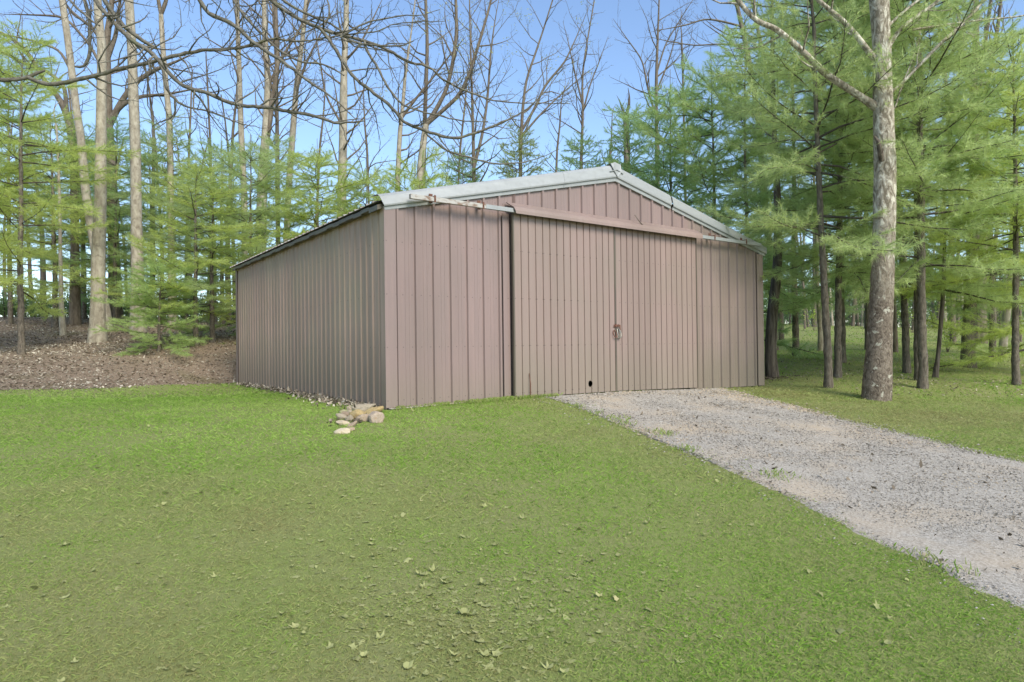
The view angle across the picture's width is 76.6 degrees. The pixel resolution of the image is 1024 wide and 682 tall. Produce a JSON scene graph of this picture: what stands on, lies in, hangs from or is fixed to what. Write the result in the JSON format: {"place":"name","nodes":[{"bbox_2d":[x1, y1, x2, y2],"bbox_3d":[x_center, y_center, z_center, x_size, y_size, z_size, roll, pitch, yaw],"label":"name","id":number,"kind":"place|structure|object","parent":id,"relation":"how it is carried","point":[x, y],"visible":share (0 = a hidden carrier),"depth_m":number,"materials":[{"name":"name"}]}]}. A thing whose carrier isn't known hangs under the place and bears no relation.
{"place":"outdoors","nodes":[
{"label":"outdoors","id":0,"kind":"place"},
{"bbox_2d":[0,317,1023,681],"bbox_3d":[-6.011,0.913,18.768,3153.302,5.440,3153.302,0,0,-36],"label":"ground","id":1,"kind":"structure","parent":0,"point":[130,377],"depth_m":4.33,"materials":[{"name":"green plant"}]},
{"bbox_2d":[0,126,37,315],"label":"woodland tree","id":2,"kind":"object","parent":1,"relation":"on","point":[30,267],"visible":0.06,"depth_m":35.64,"materials":[{"name":"brown plant"}]},
{"bbox_2d":[16,131,46,316],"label":"woodland tree","id":3,"kind":"object","parent":1,"relation":"on","point":[42,275],"visible":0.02,"depth_m":33.39,"materials":[{"name":"brown plant"}]},
{"bbox_2d":[0,31,75,303],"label":"pine tree","id":4,"kind":"object","parent":1,"relation":"on","point":[10,173],"visible":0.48,"depth_m":19.57,"materials":[{"name":"green plant"}]},
{"bbox_2d":[0,1,96,324],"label":"oak tree","id":5,"kind":"object","parent":1,"relation":"on","point":[74,317],"visible":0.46,"depth_m":26.89,"materials":[{"name":"brown plant"}]},
{"bbox_2d":[0,0,112,330],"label":"poplar tree","id":6,"kind":"object","parent":1,"relation":"on","point":[79,128],"visible":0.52,"depth_m":24.90,"materials":[{"name":"brown plant"}]},
{"bbox_2d":[0,44,112,323],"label":"pine tree","id":7,"kind":"object","parent":1,"relation":"on","point":[10,315],"visible":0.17,"depth_m":27.04,"materials":[{"name":"green plant"}]},
{"bbox_2d":[38,94,83,334],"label":"sapling","id":8,"kind":"object","parent":1,"relation":"on","point":[62,326],"visible":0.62,"depth_m":23.95,"materials":[{"name":"brown plant"}]},
{"bbox_2d":[39,87,94,312],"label":"woodland tree","id":9,"kind":"object","parent":1,"relation":"on","point":[69,101],"visible":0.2,"depth_m":34.52,"materials":[{"name":"brown plant"}]},
{"bbox_2d":[0,16,143,353],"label":"pine tree","id":10,"kind":"object","parent":1,"relation":"on","point":[20,249],"visible":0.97,"depth_m":18.52,"materials":[{"name":"green plant"}]},
{"bbox_2d":[0,113,149,327],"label":"pine tree","id":11,"kind":"object","parent":1,"relation":"on","point":[54,321],"visible":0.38,"depth_m":25.75,"materials":[{"name":"green plant"}]},
{"bbox_2d":[12,117,157,318],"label":"pine tree","id":12,"kind":"object","parent":1,"relation":"on","point":[84,311],"visible":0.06,"depth_m":29.61,"materials":[{"name":"green plant"}]},
{"bbox_2d":[87,0,107,342],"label":"poplar tree","id":13,"kind":"object","parent":1,"relation":"on","point":[97,315],"visible":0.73,"depth_m":20.87,"materials":[{"name":"beige plant"}]},
{"bbox_2d":[0,0,215,318],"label":"oak tree","id":14,"kind":"object","parent":1,"relation":"on","point":[117,109],"visible":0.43,"depth_m":29.92,"materials":[{"name":"brown plant"}]},
{"bbox_2d":[31,116,196,324],"bbox_3d":[-16.567,-5.048,26.811,6.911,9.092,6.327,-1,0,1],"label":"pine tree","id":15,"kind":"object","parent":1,"relation":"on","point":[115,259],"visible":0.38,"depth_m":26.47,"materials":[{"name":"green plant"}]},
{"bbox_2d":[0,289,235,320],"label":"undergrowth","id":16,"kind":"object","parent":1,"relation":"on","point":[66,304],"depth_m":32.53,"materials":[{"name":"green plant"}]},
{"bbox_2d":[125,0,147,333],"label":"poplar tree","id":17,"kind":"object","parent":1,"relation":"on","point":[136,229],"visible":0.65,"depth_m":23.86,"materials":[{"name":"beige plant"}]},
{"bbox_2d":[86,253,211,356],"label":"pine tree","id":18,"kind":"object","parent":1,"relation":"on","point":[155,319],"visible":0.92,"depth_m":18.32,"materials":[{"name":"green plant"}]},
{"bbox_2d":[139,64,165,314],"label":"woodland tree","id":19,"kind":"object","parent":1,"relation":"on","point":[152,116],"visible":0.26,"depth_m":30.26,"materials":[{"name":"brown plant"}]},
{"bbox_2d":[126,104,182,319],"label":"woodland tree","id":20,"kind":"object","parent":1,"relation":"on","point":[157,189],"visible":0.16,"depth_m":30.71,"materials":[{"name":"brown plant"}]},
{"bbox_2d":[80,148,233,317],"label":"pine tree","id":21,"kind":"object","parent":1,"relation":"on","point":[126,248],"visible":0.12,"depth_m":28.31,"materials":[{"name":"green plant"}]},
{"bbox_2d":[89,111,243,279],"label":"pine tree","id":22,"kind":"object","parent":1,"relation":"on","point":[150,142],"visible":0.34,"depth_m":26.41,"materials":[{"name":"green plant"}]},
{"bbox_2d":[152,0,198,324],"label":"poplar tree","id":23,"kind":"object","parent":1,"relation":"on","point":[170,166],"visible":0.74,"depth_m":26.91,"materials":[{"name":"brown plant"}]},
{"bbox_2d":[161,59,201,320],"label":"sapling","id":24,"kind":"object","parent":1,"relation":"on","point":[189,135],"visible":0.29,"depth_m":29.96,"materials":[{"name":"brown plant"}]},
{"bbox_2d":[93,155,274,345],"bbox_3d":[-9.694,-2.645,19.433,5.061,5.791,5.529,-1,0,-32],"label":"pine tree","id":25,"kind":"object","parent":1,"relation":"on","point":[207,261],"visible":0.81,"depth_m":19.20,"materials":[{"name":"green plant"}]},
{"bbox_2d":[104,163,281,342],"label":"pine tree","id":26,"kind":"object","parent":1,"relation":"on","point":[211,298],"visible":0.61,"depth_m":20.06,"materials":[{"name":"green plant"}]},
{"bbox_2d":[112,133,282,323],"bbox_3d":[-12.362,-4.778,27.933,6.327,8.546,6.911,-1,0,22],"label":"pine tree","id":27,"kind":"object","parent":1,"relation":"on","point":[213,146],"visible":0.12,"depth_m":27.70,"materials":[{"name":"green plant"}]},
{"bbox_2d":[174,34,231,321],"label":"sapling","id":28,"kind":"object","parent":1,"relation":"on","point":[209,125],"visible":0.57,"depth_m":30.96,"materials":[{"name":"brown plant"}]},
{"bbox_2d":[189,0,256,254],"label":"poplar tree","id":29,"kind":"object","parent":1,"relation":"on","point":[238,71],"visible":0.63,"depth_m":27.90,"materials":[{"name":"brown plant"}]},
{"bbox_2d":[131,134,320,338],"bbox_3d":[-9.206,-3.316,22.017,6.884,7.484,5.294,-1,0,-14],"label":"pine tree","id":30,"kind":"object","parent":1,"relation":"on","point":[264,180],"visible":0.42,"depth_m":21.55,"materials":[{"name":"green plant"}]},
{"bbox_2d":[190,64,262,320],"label":"woodland tree","id":31,"kind":"object","parent":1,"relation":"on","point":[232,137],"visible":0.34,"depth_m":32.10,"materials":[{"name":"brown plant"}]},
{"bbox_2d":[213,90,250,320],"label":"woodland tree","id":32,"kind":"object","parent":1,"relation":"on","point":[223,113],"visible":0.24,"depth_m":32.55,"materials":[{"name":"brown plant"}]},
{"bbox_2d":[199,132,326,310],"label":"pine tree","id":33,"kind":"object","parent":1,"relation":"on","point":[269,141],"visible":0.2,"depth_m":23.71,"materials":[{"name":"green plant"}]},
{"bbox_2d":[226,0,323,248],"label":"poplar tree","id":34,"kind":"object","parent":1,"relation":"on","point":[270,83],"visible":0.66,"depth_m":26.90,"materials":[{"name":"brown plant"}]},
{"bbox_2d":[244,0,326,244],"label":"poplar tree","id":35,"kind":"object","parent":1,"relation":"on","point":[276,115],"visible":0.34,"depth_m":30.94,"materials":[{"name":"brown plant"}]},
{"bbox_2d":[0,0,581,177],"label":"sycamore tree","id":36,"kind":"object","parent":1,"relation":"on","point":[121,25],"visible":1,"depth_m":7.58,"materials":[{"name":"brown plant"}]},
{"bbox_2d":[220,145,378,343],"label":"pine tree","id":37,"kind":"object","parent":1,"relation":"on","point":[318,160],"visible":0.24,"depth_m":22.57,"materials":[{"name":"green plant"}]},
{"bbox_2d":[273,0,336,241],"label":"poplar tree","id":38,"kind":"object","parent":1,"relation":"on","point":[293,122],"visible":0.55,"depth_m":28.91,"materials":[{"name":"brown plant"}]},
{"bbox_2d":[290,66,347,227],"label":"sapling","id":39,"kind":"object","parent":1,"relation":"on","point":[319,152],"visible":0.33,"depth_m":29.96,"materials":[{"name":"brown plant"}]},
{"bbox_2d":[297,0,391,214],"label":"poplar tree","id":40,"kind":"object","parent":1,"relation":"on","point":[342,151],"visible":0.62,"depth_m":25.89,"materials":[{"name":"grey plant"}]},
{"bbox_2d":[311,159,397,224],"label":"pine tree","id":41,"kind":"object","parent":1,"relation":"on","point":[361,194],"visible":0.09,"depth_m":23.43,"materials":[{"name":"green plant"}]},
{"bbox_2d":[351,404,375,409],"bbox_3d":[-2.180,0.982,9.443,0.406,0.149,0.231,-9,0,0],"label":"stone","id":42,"kind":"object","parent":1,"relation":"on","point":[367,406],"visible":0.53,"depth_m":9.36,"materials":[{"name":"stone"}]},
{"bbox_2d":[365,406,383,413],"bbox_3d":[-1.932,0.982,8.974,0.347,0.130,0.199,-24,0,0],"label":"stone","id":43,"kind":"object","parent":1,"relation":"on","point":[378,409],"visible":0.67,"depth_m":8.92,"materials":[{"name":"stone"}]},
{"bbox_2d":[368,411,383,422],"bbox_3d":[-1.746,1.002,8.315,0.205,0.213,0.158,0,0,-33],"label":"stone","id":44,"kind":"object","parent":1,"relation":"on","point":[375,416],"visible":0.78,"depth_m":8.25,"materials":[{"name":"grey stone"}]},
{"bbox_2d":[348,54,410,203],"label":"sapling","id":45,"kind":"object","parent":1,"relation":"on","point":[367,155],"visible":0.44,"depth_m":30.95,"materials":[{"name":"brown plant"}]},
{"bbox_2d":[360,144,455,206],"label":"pine tree","id":46,"kind":"object","parent":1,"relation":"on","point":[421,185],"visible":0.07,"depth_m":21.55,"materials":[{"name":"green plant"}]},
{"bbox_2d":[376,0,468,191],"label":"poplar tree","id":47,"kind":"object","parent":1,"relation":"on","point":[400,127],"visible":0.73,"depth_m":27.95,"materials":[{"name":"brown plant"}]},
{"bbox_2d":[389,0,463,183],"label":"poplar tree","id":48,"kind":"object","parent":1,"relation":"on","point":[426,54],"visible":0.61,"depth_m":29.94,"materials":[{"name":"brown plant"}]},
{"bbox_2d":[425,145,485,187],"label":"pine tree","id":49,"kind":"object","parent":1,"relation":"on","point":[462,176],"visible":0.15,"depth_m":26.77,"materials":[{"name":"green plant"}]},
{"bbox_2d":[436,34,481,184],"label":"sapling","id":50,"kind":"object","parent":1,"relation":"on","point":[461,133],"visible":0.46,"depth_m":31.96,"materials":[{"name":"brown plant"}]},
{"bbox_2d":[412,0,517,187],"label":"poplar tree","id":51,"kind":"object","parent":1,"relation":"on","point":[434,111],"visible":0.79,"depth_m":26.94,"materials":[{"name":"brown plant"}]},
{"bbox_2d":[416,0,531,182],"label":"maple tree","id":52,"kind":"object","parent":1,"relation":"on","point":[472,109],"visible":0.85,"depth_m":26.94,"materials":[{"name":"grey plant"}]},
{"bbox_2d":[230,162,766,409],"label":"barn","id":53,"kind":"structure","parent":1,"relation":"on","point":[571,282],"depth_m":11.36,"materials":[{"name":"paint"}]},
{"bbox_2d":[511,213,616,396],"bbox_3d":[0.974,-0.586,11.298,2.326,3.044,0.090,0,0,-36],"label":"sliding door","id":54,"kind":"structure","parent":53,"relation":"in","point":[564,334],"depth_m":11.24,"materials":[{"name":"paint"}]},
{"bbox_2d":[614,227,698,390],"bbox_3d":[2.840,-0.576,12.652,2.434,3.094,0.100,0,0,-36],"label":"sliding door","id":55,"kind":"structure","parent":53,"relation":"in","point":[656,325],"depth_m":12.65,"materials":[{"name":"paint"}]},
{"bbox_2d":[0,389,1011,681],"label":"fallen leaves","id":56,"kind":"object","parent":1,"relation":"on","point":[480,641],"visible":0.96,"depth_m":3.45,"materials":[{"name":"beige plant"}]},
{"bbox_2d":[0,315,1023,602],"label":"fallen leaves","id":57,"kind":"object","parent":1,"relation":"on","point":[280,389],"visible":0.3,"depth_m":16.54,"materials":[{"name":"brown plant"}]},
{"bbox_2d":[488,118,551,178],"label":"pine tree","id":58,"kind":"object","parent":1,"relation":"on","point":[516,155],"visible":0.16,"depth_m":26.84,"materials":[{"name":"green plant"}]},
{"bbox_2d":[495,0,613,176],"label":"maple tree","id":59,"kind":"object","parent":1,"relation":"on","point":[541,92],"visible":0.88,"depth_m":27.97,"materials":[{"name":"grey plant"}]},
{"bbox_2d":[539,69,576,171],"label":"sapling","id":60,"kind":"object","parent":1,"relation":"on","point":[557,146],"visible":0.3,"depth_m":32.96,"materials":[{"name":"brown plant"}]},
{"bbox_2d":[541,0,611,167],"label":"maple tree","id":61,"kind":"object","parent":1,"relation":"on","point":[581,94],"visible":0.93,"depth_m":29.97,"materials":[{"name":"brown plant"}]},
{"bbox_2d":[547,126,615,172],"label":"pine tree","id":62,"kind":"object","parent":1,"relation":"on","point":[573,161],"visible":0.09,"depth_m":26.81,"materials":[{"name":"green plant"}]},
{"bbox_2d":[595,96,627,165],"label":"sapling","id":63,"kind":"object","parent":1,"relation":"on","point":[611,128],"visible":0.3,"depth_m":34.00,"materials":[{"name":"plant"}]},
{"bbox_2d":[617,89,629,169],"bbox_3d":[5.424,-5.800,30.973,0.581,12.580,0.430,0,0,-36],"label":"tree snag","id":64,"kind":"object","parent":1,"relation":"on","point":[625,155],"visible":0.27,"depth_m":30.93,"materials":[{"name":"brown plant"}]},
{"bbox_2d":[588,97,677,196],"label":"pine tree","id":65,"kind":"object","parent":1,"relation":"on","point":[639,151],"visible":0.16,"depth_m":25.74,"materials":[{"name":"green plant"}]},
{"bbox_2d":[609,0,697,183],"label":"maple tree","id":66,"kind":"object","parent":1,"relation":"on","point":[657,65],"visible":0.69,"depth_m":29.97,"materials":[{"name":"grey plant"}]},
{"bbox_2d":[644,0,705,201],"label":"sapling","id":67,"kind":"object","parent":1,"relation":"on","point":[682,80],"visible":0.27,"depth_m":31.83,"materials":[{"name":"brown plant"}]},
{"bbox_2d":[603,73,790,336],"bbox_3d":[5.870,-4.438,24.421,5.851,11.311,7.609,-1,0,-18],"label":"pine tree","id":68,"kind":"object","parent":1,"relation":"on","point":[645,176],"visible":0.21,"depth_m":23.44,"materials":[{"name":"green plant"}]},
{"bbox_2d":[637,1,778,349],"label":"poplar tree","id":69,"kind":"object","parent":1,"relation":"on","point":[726,22],"visible":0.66,"depth_m":24.98,"materials":[{"name":"brown plant"}]},
{"bbox_2d":[636,47,851,359],"bbox_3d":[7.106,-4.381,21.718,7.609,11.205,5.851,-1,0,36],"label":"pine tree","id":70,"kind":"object","parent":1,"relation":"on","point":[685,105],"visible":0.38,"depth_m":21.50,"materials":[{"name":"green plant"}]},
{"bbox_2d":[708,0,783,345],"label":"poplar tree","id":71,"kind":"object","parent":1,"relation":"on","point":[780,333],"visible":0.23,"depth_m":26.93,"materials":[{"name":"brown plant"}]},
{"bbox_2d":[668,13,825,309],"bbox_3d":[7.449,-4.940,21.402,4.831,11.469,5.094,-1,0,-27],"label":"pine tree","id":72,"kind":"object","parent":1,"relation":"on","point":[722,175],"visible":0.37,"depth_m":20.65,"materials":[{"name":"green plant"}]},
{"bbox_2d":[751,0,799,376],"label":"locust tree","id":73,"kind":"object","parent":1,"relation":"on","point":[771,366],"visible":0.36,"depth_m":16.40,"materials":[{"name":"brown plant"}]},
{"bbox_2d":[764,262,812,324],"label":"pine tree","id":74,"kind":"object","parent":1,"relation":"on","point":[786,316],"visible":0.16,"depth_m":45.54,"materials":[{"name":"green plant"}]},
{"bbox_2d":[715,4,872,355],"bbox_3d":[9.335,-5.337,22.104,7.276,12.132,7.947,-1,0,14],"label":"pine tree","id":75,"kind":"object","parent":1,"relation":"on","point":[795,325],"visible":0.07,"depth_m":21.93,"materials":[{"name":"green plant"}]},
{"bbox_2d":[789,185,805,328],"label":"woodland tree","id":76,"kind":"object","parent":1,"relation":"on","point":[804,322],"visible":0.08,"depth_m":38.48,"materials":[{"name":"brown plant"}]},
{"bbox_2d":[780,176,816,326],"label":"woodland tree","id":77,"kind":"object","parent":1,"relation":"on","point":[815,315],"visible":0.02,"depth_m":40.76,"materials":[{"name":"brown plant"}]},
{"bbox_2d":[815,175,826,350],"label":"sapling","id":78,"kind":"object","parent":1,"relation":"on","point":[820,344],"visible":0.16,"depth_m":23.93,"materials":[{"name":"brown plant"}]},
{"bbox_2d":[810,260,864,325],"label":"pine tree","id":79,"kind":"object","parent":1,"relation":"on","point":[849,317],"visible":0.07,"depth_m":49.67,"materials":[{"name":"green plant"}]},
{"bbox_2d":[729,0,978,377],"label":"pine tree","id":80,"kind":"object","parent":1,"relation":"on","point":[838,284],"visible":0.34,"depth_m":15.26,"materials":[{"name":"green plant"}]},
{"bbox_2d":[695,0,1013,387],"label":"pine tree","id":81,"kind":"object","parent":1,"relation":"on","point":[776,225],"visible":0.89,"depth_m":13.22,"materials":[{"name":"green plant"}]},
{"bbox_2d":[723,0,993,362],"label":"pine tree","id":82,"kind":"object","parent":1,"relation":"on","point":[802,300],"visible":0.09,"depth_m":18.79,"materials":[{"name":"green plant"}]},
{"bbox_2d":[712,0,1023,401],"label":"sycamore tree","id":83,"kind":"object","parent":1,"relation":"on","point":[877,381],"visible":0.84,"depth_m":12.37,"materials":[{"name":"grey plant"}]},
{"bbox_2d":[789,0,962,349],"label":"pine tree","id":84,"kind":"object","parent":1,"relation":"on","point":[866,314],"depth_m":23.95,"materials":[{"name":"green plant"}]},
{"bbox_2d":[855,258,911,322],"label":"pine tree","id":85,"kind":"object","parent":1,"relation":"on","point":[899,307],"visible":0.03,"depth_m":43.76,"materials":[{"name":"green plant"}]},
{"bbox_2d":[763,235,1023,327],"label":"distant woodland","id":86,"kind":"object","parent":1,"relation":"on","point":[927,312],"depth_m":53.70,"materials":[{"name":"green plant"}]},
{"bbox_2d":[765,0,1023,379],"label":"pine tree","id":87,"kind":"object","parent":1,"relation":"on","point":[927,153],"visible":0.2,"depth_m":14.37,"materials":[{"name":"green plant"}]},
{"bbox_2d":[893,288,898,352],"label":"sapling","id":88,"kind":"object","parent":1,"relation":"on","point":[895,340],"visible":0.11,"depth_m":22.94,"materials":[{"name":"plant"}]},
{"bbox_2d":[781,0,1023,388],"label":"pine tree","id":89,"kind":"object","parent":1,"relation":"on","point":[921,262],"visible":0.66,"depth_m":13.28,"materials":[{"name":"green plant"}]},
{"bbox_2d":[783,0,1023,373],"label":"pine tree","id":90,"kind":"object","parent":1,"relation":"on","point":[906,361],"visible":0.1,"depth_m":16.69,"materials":[{"name":"green plant"}]},
{"bbox_2d":[932,195,947,377],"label":"young oak","id":91,"kind":"object","parent":1,"relation":"on","point":[935,373],"visible":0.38,"depth_m":15.96,"materials":[{"name":"brown plant"}]},
{"bbox_2d":[933,318,961,351],"bbox_3d":[15.476,-0.264,22.869,0.893,1.338,1.057,0,0,-36],"label":"young shrub","id":92,"kind":"object","parent":1,"relation":"on","point":[947,339],"visible":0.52,"depth_m":22.92,"materials":[{"name":"green plant"}]},
{"bbox_2d":[894,10,1023,385],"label":"pine tree","id":93,"kind":"object","parent":1,"relation":"on","point":[1015,343],"visible":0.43,"depth_m":14.46,"materials":[{"name":"green plant"}]},
{"bbox_2d":[914,0,1004,343],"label":"poplar tree","id":94,"kind":"object","parent":1,"relation":"on","point":[951,317],"visible":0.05,"depth_m":25.92,"materials":[{"name":"brown plant"}]},
{"bbox_2d":[896,83,1023,370],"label":"pine tree","id":95,"kind":"object","parent":1,"relation":"on","point":[1004,332],"visible":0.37,"depth_m":17.31,"materials":[{"name":"green plant"}]},
{"bbox_2d":[926,252,1001,326],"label":"pine tree","id":96,"kind":"object","parent":1,"relation":"on","point":[928,305],"visible":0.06,"depth_m":46.13,"materials":[{"name":"green plant"}]},
{"bbox_2d":[908,33,1023,354],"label":"pine tree","id":97,"kind":"object","parent":1,"relation":"on","point":[989,316],"visible":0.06,"depth_m":20.59,"materials":[{"name":"green plant"}]},
{"bbox_2d":[945,0,993,367],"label":"tulip tree","id":98,"kind":"object","parent":1,"relation":"on","point":[964,351],"visible":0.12,"depth_m":18.87,"materials":[{"name":"brown plant"}]},
{"bbox_2d":[928,0,1023,343],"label":"maple tree","id":99,"kind":"object","parent":1,"relation":"on","point":[999,9],"visible":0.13,"depth_m":26.88,"materials":[{"name":"brown plant"}]},
{"bbox_2d":[987,238,1023,328],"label":"pine tree","id":100,"kind":"object","parent":1,"relation":"on","point":[1000,312],"visible":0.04,"depth_m":42.87,"materials":[{"name":"green plant"}]},
{"bbox_2d":[996,58,1017,355],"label":"poplar tree","id":101,"kind":"object","parent":1,"relation":"on","point":[1006,314],"visible":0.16,"depth_m":21.92,"materials":[{"name":"plant"}]},
{"bbox_2d":[999,41,1022,341],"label":"sapling","id":102,"kind":"object","parent":1,"relation":"on","point":[1020,315],"visible":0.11,"depth_m":27.96,"materials":[{"name":"plant"}]},
{"bbox_2d":[0,324,1023,681],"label":"grass","id":103,"kind":"structure","parent":0,"point":[190,400],"depth_m":4.56,"materials":[{"name":"green plant"}]},
{"bbox_2d":[0,0,1023,326],"label":"sky","id":104,"kind":"structure","parent":0,"point":[632,21],"materials":[{"name":"blue"}]},
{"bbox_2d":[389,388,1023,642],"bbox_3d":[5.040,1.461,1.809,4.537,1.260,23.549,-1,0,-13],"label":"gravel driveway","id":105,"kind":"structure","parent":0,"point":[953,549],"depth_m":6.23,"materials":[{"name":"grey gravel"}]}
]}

